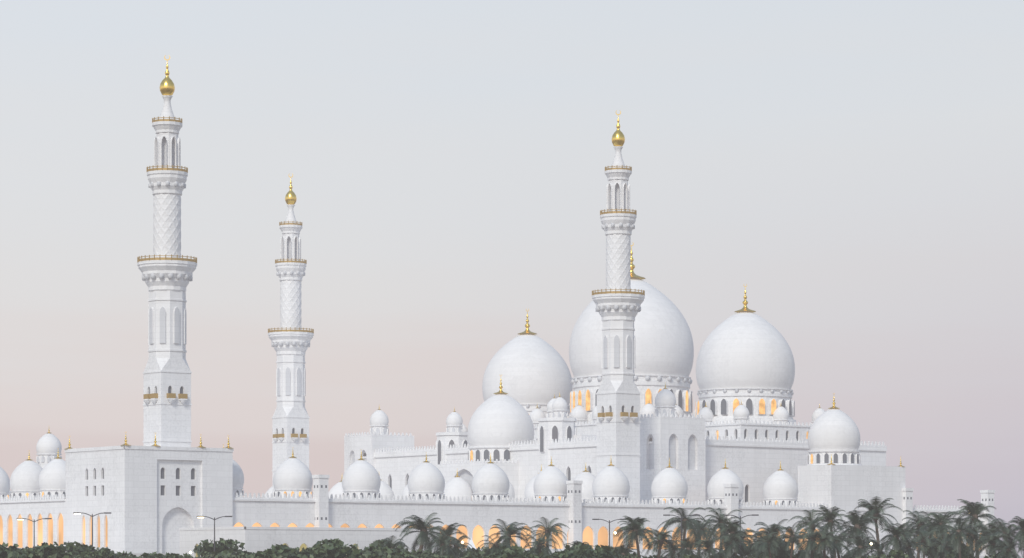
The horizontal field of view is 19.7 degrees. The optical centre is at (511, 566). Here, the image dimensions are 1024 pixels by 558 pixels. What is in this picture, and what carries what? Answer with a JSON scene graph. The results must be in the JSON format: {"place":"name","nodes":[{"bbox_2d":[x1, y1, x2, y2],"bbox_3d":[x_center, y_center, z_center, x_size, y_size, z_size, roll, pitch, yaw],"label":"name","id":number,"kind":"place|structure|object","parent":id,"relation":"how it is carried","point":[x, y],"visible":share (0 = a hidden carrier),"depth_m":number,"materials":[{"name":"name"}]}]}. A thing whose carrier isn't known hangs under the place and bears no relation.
{"place":"outdoors","nodes":[
{"label":"outdoors","id":0,"kind":"place"},
{"bbox_2d":[0,0,1023,555],"label":"sky","id":1,"kind":"structure","parent":0,"point":[857,166],"materials":[{"name":"grey"}]},
{"label":"ground","id":2,"kind":"structure","parent":0,"visible":0},
{"bbox_2d":[0,542,23,557],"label":"bush","id":3,"kind":"object","parent":2,"relation":"on","point":[14,551],"visible":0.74,"depth_m":407.98,"materials":[{"name":"green plant"}]},
{"bbox_2d":[19,546,46,552],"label":"bush","id":4,"kind":"object","parent":2,"relation":"on","point":[26,548],"visible":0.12,"depth_m":454.20,"materials":[{"name":"green plant"}]},
{"bbox_2d":[17,518,51,547],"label":"lamp","id":5,"kind":"object","parent":2,"relation":"on","point":[34,521],"visible":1,"depth_m":454.94,"materials":[{"name":"grey metal"}]},
{"bbox_2d":[20,542,71,557],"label":"bush","id":6,"kind":"object","parent":2,"relation":"on","point":[53,552],"visible":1,"depth_m":400.12,"materials":[{"name":"green plant"}]},
{"bbox_2d":[40,541,95,557],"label":"bush","id":7,"kind":"object","parent":2,"relation":"on","point":[76,549],"visible":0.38,"depth_m":460.00,"materials":[{"name":"green plant"}]},
{"bbox_2d":[73,512,110,551],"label":"lamp","id":8,"kind":"object","parent":2,"relation":"on","point":[92,520],"visible":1,"depth_m":454.91,"materials":[{"name":"grey metal"}]},
{"bbox_2d":[76,547,118,557],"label":"bush","id":9,"kind":"object","parent":2,"relation":"on","point":[103,552],"visible":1,"depth_m":446.05,"materials":[{"name":"green plant"}]},
{"bbox_2d":[116,551,138,557],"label":"bush","id":10,"kind":"object","parent":2,"relation":"on","point":[122,555],"visible":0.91,"depth_m":455.06,"materials":[{"name":"green plant"}]},
{"bbox_2d":[139,552,179,557],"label":"bush","id":11,"kind":"object","parent":2,"relation":"on","point":[153,555],"visible":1,"depth_m":434.74,"materials":[{"name":"green plant"}]},
{"bbox_2d":[178,553,193,557],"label":"bush","id":12,"kind":"object","parent":2,"relation":"on","point":[186,555],"visible":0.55,"depth_m":464.73,"materials":[{"name":"green plant"}]},
{"bbox_2d":[191,551,213,557],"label":"bush","id":13,"kind":"object","parent":2,"relation":"on","point":[205,554],"visible":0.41,"depth_m":456.87,"materials":[{"name":"green plant"}]},
{"bbox_2d":[197,516,231,557],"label":"lamp","id":14,"kind":"object","parent":2,"relation":"on","point":[214,519],"visible":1,"depth_m":454.91,"materials":[{"name":"grey metal"}]},
{"bbox_2d":[201,549,237,557],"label":"bush","id":15,"kind":"object","parent":2,"relation":"on","point":[219,554],"visible":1,"depth_m":434.35,"materials":[{"name":"green plant"}]},
{"bbox_2d":[193,538,255,556],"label":"bush","id":16,"kind":"object","parent":2,"relation":"on","point":[223,545],"visible":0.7,"depth_m":467.80,"materials":[{"name":"green plant"}]},
{"bbox_2d":[237,552,253,557],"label":"bush","id":17,"kind":"object","parent":2,"relation":"on","point":[242,556],"visible":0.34,"depth_m":456.18,"materials":[{"name":"green plant"}]},
{"bbox_2d":[246,544,313,557],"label":"bush","id":18,"kind":"object","parent":2,"relation":"on","point":[278,552],"visible":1,"depth_m":401.53,"materials":[{"name":"green plant"}]},
{"bbox_2d":[263,544,301,556],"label":"bush","id":19,"kind":"object","parent":2,"relation":"on","point":[285,545],"visible":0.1,"depth_m":444.92,"materials":[{"name":"green plant"}]},
{"bbox_2d":[305,541,351,553],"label":"bush","id":20,"kind":"object","parent":2,"relation":"on","point":[310,548],"visible":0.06,"depth_m":444.67,"materials":[{"name":"green plant"}]},
{"bbox_2d":[301,538,362,557],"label":"bush","id":21,"kind":"object","parent":2,"relation":"on","point":[327,550],"visible":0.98,"depth_m":402.15,"materials":[{"name":"green plant"}]},
{"bbox_2d":[353,544,414,557],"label":"bush","id":22,"kind":"object","parent":2,"relation":"on","point":[383,552],"visible":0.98,"depth_m":403.48,"materials":[{"name":"green plant"}]},
{"bbox_2d":[362,539,407,552],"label":"bush","id":23,"kind":"object","parent":2,"relation":"on","point":[379,542],"visible":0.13,"depth_m":472.54,"materials":[{"name":"green plant"}]},
{"bbox_2d":[376,535,408,552],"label":"bush","id":24,"kind":"object","parent":2,"relation":"on","point":[390,543],"visible":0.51,"depth_m":446.10,"materials":[{"name":"green plant"}]},
{"bbox_2d":[393,513,447,551],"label":"palm","id":25,"kind":"object","parent":2,"relation":"on","point":[421,526],"visible":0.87,"depth_m":466.01,"materials":[{"name":"green plant"}]},
{"bbox_2d":[411,549,431,557],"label":"bush","id":26,"kind":"object","parent":2,"relation":"on","point":[418,553],"visible":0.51,"depth_m":451.78,"materials":[{"name":"green plant"}]},
{"bbox_2d":[430,554,446,557],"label":"bush","id":27,"kind":"object","parent":2,"relation":"on","point":[434,556],"visible":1,"depth_m":426.45,"materials":[{"name":"green plant"}]},
{"bbox_2d":[425,532,460,557],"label":"palm","id":28,"kind":"object","parent":2,"relation":"on","point":[443,546],"visible":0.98,"depth_m":437.85,"materials":[{"name":"green plant"}]},
{"bbox_2d":[428,523,467,551],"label":"palm","id":29,"kind":"object","parent":2,"relation":"on","point":[448,530],"visible":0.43,"depth_m":474.02,"materials":[{"name":"green plant"}]},
{"bbox_2d":[432,550,464,556],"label":"bush","id":30,"kind":"object","parent":2,"relation":"on","point":[444,553],"visible":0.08,"depth_m":467.48,"materials":[{"name":"green plant"}]},
{"bbox_2d":[437,535,472,557],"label":"palm","id":31,"kind":"object","parent":2,"relation":"on","point":[462,547],"visible":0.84,"depth_m":441.22,"materials":[{"name":"green plant"}]},
{"bbox_2d":[460,551,491,557],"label":"bush","id":32,"kind":"object","parent":2,"relation":"on","point":[470,554],"visible":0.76,"depth_m":426.09,"materials":[{"name":"green plant"}]},
{"bbox_2d":[463,546,499,555],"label":"tree","id":33,"kind":"object","parent":2,"relation":"on","point":[477,550],"visible":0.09,"depth_m":447.97,"materials":[{"name":"green plant"}]},
{"bbox_2d":[477,535,512,555],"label":"palm","id":34,"kind":"object","parent":2,"relation":"on","point":[497,545],"visible":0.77,"depth_m":436.68,"materials":[{"name":"green plant"}]},
{"bbox_2d":[485,519,535,548],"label":"palm","id":35,"kind":"object","parent":2,"relation":"on","point":[511,530],"visible":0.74,"depth_m":467.72,"materials":[{"name":"green plant"}]},
{"bbox_2d":[478,544,549,557],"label":"bush","id":36,"kind":"object","parent":2,"relation":"on","point":[515,552],"visible":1,"depth_m":403.50,"materials":[{"name":"green plant"}]},
{"bbox_2d":[527,547,549,556],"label":"tree","id":37,"kind":"object","parent":2,"relation":"on","point":[531,551],"visible":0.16,"depth_m":470.42,"materials":[{"name":"green plant"}]},
{"bbox_2d":[523,533,557,555],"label":"palm","id":38,"kind":"object","parent":2,"relation":"on","point":[540,547],"visible":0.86,"depth_m":448.17,"materials":[{"name":"green plant"}]},
{"bbox_2d":[525,517,567,553],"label":"palm","id":39,"kind":"object","parent":2,"relation":"on","point":[548,530],"visible":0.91,"depth_m":490.08,"materials":[{"name":"green plant"}]},
{"bbox_2d":[115,527,1022,557],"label":"perimeter wall","id":40,"kind":"structure","parent":2,"relation":"on","point":[256,539],"depth_m":556.51,"materials":[{"name":"stone"}]},
{"bbox_2d":[36,430,233,552],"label":"gatehouse","id":41,"kind":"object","parent":40,"relation":"on","point":[155,497],"depth_m":587.13,"materials":[{"name":"stone"}]},
{"bbox_2d":[137,55,196,446],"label":"minaret","id":42,"kind":"object","parent":41,"relation":"on","point":[167,270],"visible":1,"depth_m":605.02,"materials":[{"name":"stone"}]},
{"bbox_2d":[0,445,994,555],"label":"arcade","id":43,"kind":"object","parent":40,"relation":"on","point":[360,494],"visible":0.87,"depth_m":636.90,"materials":[{"name":"stone"}]},
{"bbox_2d":[268,174,313,497],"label":"minaret","id":44,"kind":"object","parent":43,"relation":"on","point":[290,339],"visible":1,"depth_m":787.79,"materials":[{"name":"stone"}]},
{"bbox_2d":[592,110,644,503],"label":"minaret","id":45,"kind":"object","parent":43,"relation":"on","point":[618,302],"visible":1,"depth_m":678.50,"materials":[{"name":"stone"}]},
{"bbox_2d":[344,243,904,549],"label":"mosque","id":46,"kind":"structure","parent":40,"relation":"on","point":[524,426],"depth_m":730.86,"materials":[{"name":"stone"}]},
{"bbox_2d":[563,540,593,550],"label":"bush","id":47,"kind":"object","parent":2,"relation":"on","point":[576,542],"visible":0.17,"depth_m":436.31,"materials":[{"name":"green plant"}]},
{"bbox_2d":[549,543,618,557],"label":"bush","id":48,"kind":"object","parent":2,"relation":"on","point":[577,551],"visible":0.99,"depth_m":406.89,"materials":[{"name":"green plant"}]},
{"bbox_2d":[592,519,624,545],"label":"lamp","id":49,"kind":"object","parent":2,"relation":"on","point":[609,526],"visible":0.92,"depth_m":454.92,"materials":[{"name":"grey metal"}]},
{"bbox_2d":[603,545,647,557],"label":"bush","id":50,"kind":"object","parent":2,"relation":"on","point":[635,554],"visible":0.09,"depth_m":469.97,"materials":[{"name":"green plant"}]},
{"bbox_2d":[610,545,640,557],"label":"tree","id":51,"kind":"object","parent":2,"relation":"on","point":[623,550],"visible":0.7,"depth_m":442.83,"materials":[{"name":"green plant"}]},
{"bbox_2d":[613,516,657,556],"bbox_3d":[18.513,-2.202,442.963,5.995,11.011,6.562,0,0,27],"label":"palm","id":52,"kind":"object","parent":2,"relation":"on","point":[633,526],"visible":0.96,"depth_m":442.57,"materials":[{"name":"green plant"}]},
{"bbox_2d":[641,529,679,557],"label":"palm","id":53,"kind":"object","parent":2,"relation":"on","point":[661,536],"visible":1,"depth_m":434.63,"materials":[{"name":"green plant"}]},
{"bbox_2d":[658,541,687,557],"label":"palm","id":54,"kind":"object","parent":2,"relation":"on","point":[668,555],"visible":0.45,"depth_m":446.81,"materials":[{"name":"green plant"}]},
{"bbox_2d":[663,514,699,549],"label":"lamp","id":55,"kind":"object","parent":2,"relation":"on","point":[681,521],"visible":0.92,"depth_m":454.90,"materials":[{"name":"grey metal"}]},
{"bbox_2d":[656,507,707,549],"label":"palm","id":56,"kind":"object","parent":2,"relation":"on","point":[686,524],"visible":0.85,"depth_m":464.99,"materials":[{"name":"green plant"}]},
{"bbox_2d":[670,537,703,557],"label":"palm","id":57,"kind":"object","parent":2,"relation":"on","point":[687,544],"visible":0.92,"depth_m":435.31,"materials":[{"name":"green plant"}]},
{"bbox_2d":[681,554,697,557],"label":"bush","id":58,"kind":"object","parent":2,"relation":"on","point":[688,556],"visible":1,"depth_m":418.79,"materials":[{"name":"green plant"}]},
{"bbox_2d":[682,519,719,554],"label":"palm","id":59,"kind":"object","parent":2,"relation":"on","point":[703,530],"visible":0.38,"depth_m":475.30,"materials":[{"name":"green plant"}]},
{"bbox_2d":[691,537,726,557],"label":"palm","id":60,"kind":"object","parent":2,"relation":"on","point":[708,545],"visible":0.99,"depth_m":432.88,"materials":[{"name":"green plant"}]},
{"bbox_2d":[698,507,744,546],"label":"palm","id":61,"kind":"object","parent":2,"relation":"on","point":[719,517],"visible":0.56,"depth_m":455.24,"materials":[{"name":"green plant"}]},
{"bbox_2d":[711,549,743,557],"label":"bush","id":62,"kind":"object","parent":2,"relation":"on","point":[734,556],"visible":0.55,"depth_m":445.84,"materials":[{"name":"green plant"}]},
{"bbox_2d":[713,518,753,555],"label":"palm","id":63,"kind":"object","parent":2,"relation":"on","point":[733,527],"visible":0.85,"depth_m":448.85,"materials":[{"name":"green plant"}]},
{"bbox_2d":[715,530,752,557],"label":"palm","id":64,"kind":"object","parent":2,"relation":"on","point":[730,544],"visible":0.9,"depth_m":443.84,"materials":[{"name":"green plant"}]},
{"bbox_2d":[724,529,756,557],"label":"palm","id":65,"kind":"object","parent":2,"relation":"on","point":[744,537],"visible":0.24,"depth_m":464.63,"materials":[{"name":"green plant"}]},
{"bbox_2d":[723,514,758,554],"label":"lamp","id":66,"kind":"object","parent":2,"relation":"on","point":[740,520],"visible":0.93,"depth_m":454.91,"materials":[{"name":"grey metal"}]},
{"bbox_2d":[741,552,781,557],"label":"bush","id":67,"kind":"object","parent":2,"relation":"on","point":[761,555],"visible":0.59,"depth_m":441.74,"materials":[{"name":"green plant"}]},
{"bbox_2d":[744,530,782,557],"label":"palm","id":68,"kind":"object","parent":2,"relation":"on","point":[758,545],"visible":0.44,"depth_m":443.49,"materials":[{"name":"green plant"}]},
{"bbox_2d":[748,533,789,557],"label":"palm","id":69,"kind":"object","parent":2,"relation":"on","point":[768,544],"visible":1,"depth_m":434.26,"materials":[{"name":"green plant"}]},
{"bbox_2d":[738,539,801,557],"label":"bush","id":70,"kind":"object","parent":2,"relation":"on","point":[766,551],"visible":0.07,"depth_m":470.60,"materials":[{"name":"green plant"}]},
{"bbox_2d":[750,519,798,557],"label":"palm","id":71,"kind":"object","parent":2,"relation":"on","point":[769,529],"visible":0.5,"depth_m":461.28,"materials":[{"name":"green plant"}]},
{"bbox_2d":[773,526,809,557],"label":"palm","id":72,"kind":"object","parent":2,"relation":"on","point":[791,535],"visible":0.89,"depth_m":434.63,"materials":[{"name":"green plant"}]},
{"bbox_2d":[784,552,819,557],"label":"bush","id":73,"kind":"object","parent":2,"relation":"on","point":[795,556],"visible":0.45,"depth_m":436.94,"materials":[{"name":"green plant"}]},
{"bbox_2d":[787,509,836,551],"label":"palm","id":74,"kind":"object","parent":2,"relation":"on","point":[808,521],"visible":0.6,"depth_m":473.28,"materials":[{"name":"green plant"}]},
{"bbox_2d":[792,526,834,557],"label":"palm","id":75,"kind":"object","parent":2,"relation":"on","point":[812,539],"visible":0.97,"depth_m":430.06,"materials":[{"name":"green plant"}]},
{"bbox_2d":[806,531,844,557],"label":"palm","id":76,"kind":"object","parent":2,"relation":"on","point":[823,540],"visible":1,"depth_m":429.26,"materials":[{"name":"green plant"}]},
{"bbox_2d":[809,505,853,557],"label":"palm","id":77,"kind":"object","parent":2,"relation":"on","point":[829,516],"visible":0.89,"depth_m":457.43,"materials":[{"name":"green plant"}]},
{"bbox_2d":[826,533,855,557],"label":"palm","id":78,"kind":"object","parent":2,"relation":"on","point":[835,551],"visible":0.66,"depth_m":434.44,"materials":[{"name":"green plant"}]},
{"bbox_2d":[833,510,885,555],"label":"palm","id":79,"kind":"object","parent":2,"relation":"on","point":[857,521],"visible":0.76,"depth_m":461.81,"materials":[{"name":"green plant"}]},
{"bbox_2d":[840,535,878,557],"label":"palm","id":80,"kind":"object","parent":2,"relation":"on","point":[859,548],"visible":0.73,"depth_m":444.98,"materials":[{"name":"green plant"}]},
{"bbox_2d":[856,555,883,557],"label":"bush","id":81,"kind":"object","parent":2,"relation":"on","point":[877,556],"visible":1,"depth_m":418.97,"materials":[{"name":"green plant"}]},
{"bbox_2d":[861,537,891,557],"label":"palm","id":82,"kind":"object","parent":2,"relation":"on","point":[879,549],"visible":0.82,"depth_m":436.69,"materials":[{"name":"green plant"}]},
{"bbox_2d":[855,496,901,543],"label":"palm","id":83,"kind":"object","parent":2,"relation":"on","point":[875,511],"visible":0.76,"depth_m":484.05,"materials":[{"name":"green plant"}]},
{"bbox_2d":[880,549,908,557],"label":"bush","id":84,"kind":"object","parent":2,"relation":"on","point":[893,553],"visible":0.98,"depth_m":429.44,"materials":[{"name":"green plant"}]},
{"bbox_2d":[877,523,914,556],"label":"palm","id":85,"kind":"object","parent":2,"relation":"on","point":[897,533],"visible":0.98,"depth_m":431.17,"materials":[{"name":"green plant"}]},
{"bbox_2d":[885,523,915,552],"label":"palm","id":86,"kind":"object","parent":2,"relation":"on","point":[901,539],"visible":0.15,"depth_m":492.09,"materials":[{"name":"green plant"}]},
{"bbox_2d":[888,539,928,557],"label":"palm","id":87,"kind":"object","parent":2,"relation":"on","point":[906,547],"visible":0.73,"depth_m":436.51,"materials":[{"name":"green plant"}]},
{"bbox_2d":[902,510,939,557],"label":"palm","id":88,"kind":"object","parent":2,"relation":"on","point":[921,523],"visible":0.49,"depth_m":474.97,"materials":[{"name":"green plant"}]},
{"bbox_2d":[911,529,944,557],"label":"palm","id":89,"kind":"object","parent":2,"relation":"on","point":[926,540],"visible":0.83,"depth_m":447.46,"materials":[{"name":"green plant"}]},
{"bbox_2d":[907,511,948,537],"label":"palm","id":90,"kind":"object","parent":2,"relation":"on","point":[928,519],"visible":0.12,"depth_m":489.58,"materials":[{"name":"green plant"}]},
{"bbox_2d":[924,538,956,557],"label":"palm","id":91,"kind":"object","parent":2,"relation":"on","point":[950,547],"visible":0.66,"depth_m":446.86,"materials":[{"name":"green plant"}]},
{"bbox_2d":[915,511,971,551],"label":"palm","id":92,"kind":"object","parent":2,"relation":"on","point":[939,525],"visible":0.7,"depth_m":461.34,"materials":[{"name":"green plant"}]},
{"bbox_2d":[920,533,974,557],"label":"bush","id":93,"kind":"object","parent":2,"relation":"on","point":[929,555],"visible":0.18,"depth_m":470.44,"materials":[{"name":"green plant"}]},
{"bbox_2d":[935,517,981,557],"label":"palm","id":94,"kind":"object","parent":2,"relation":"on","point":[960,529],"visible":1,"depth_m":432.93,"materials":[{"name":"green plant"}]},
{"bbox_2d":[946,549,978,557],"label":"bush","id":95,"kind":"object","parent":2,"relation":"on","point":[953,554],"visible":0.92,"depth_m":435.89,"materials":[{"name":"green plant"}]},
{"bbox_2d":[954,521,993,555],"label":"palm","id":96,"kind":"object","parent":2,"relation":"on","point":[977,525],"visible":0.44,"depth_m":449.07,"materials":[{"name":"green plant"}]},
{"bbox_2d":[953,499,997,556],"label":"palm","id":97,"kind":"object","parent":2,"relation":"on","point":[973,510],"visible":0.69,"depth_m":484.34,"materials":[{"name":"green plant"}]},
{"bbox_2d":[973,521,1010,557],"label":"palm","id":98,"kind":"object","parent":2,"relation":"on","point":[977,550],"visible":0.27,"depth_m":471.16,"materials":[{"name":"green plant"}]},
{"bbox_2d":[976,532,1012,557],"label":"palm","id":99,"kind":"object","parent":2,"relation":"on","point":[993,539],"visible":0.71,"depth_m":447.45,"materials":[{"name":"green plant"}]},
{"bbox_2d":[984,552,1013,557],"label":"bush","id":100,"kind":"object","parent":2,"relation":"on","point":[990,556],"visible":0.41,"depth_m":436.44,"materials":[{"name":"green plant"}]},
{"bbox_2d":[982,518,1022,556],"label":"palm","id":101,"kind":"object","parent":2,"relation":"on","point":[1003,527],"visible":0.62,"depth_m":459.44,"materials":[{"name":"green plant"}]},
{"bbox_2d":[990,537,1023,557],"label":"palm","id":102,"kind":"object","parent":2,"relation":"on","point":[1004,547],"visible":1,"depth_m":431.37,"materials":[{"name":"green plant"}]},
{"bbox_2d":[1006,516,1023,557],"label":"palm","id":103,"kind":"object","parent":2,"relation":"on","point":[1020,521],"visible":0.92,"depth_m":446.26,"materials":[{"name":"green plant"}]}
]}

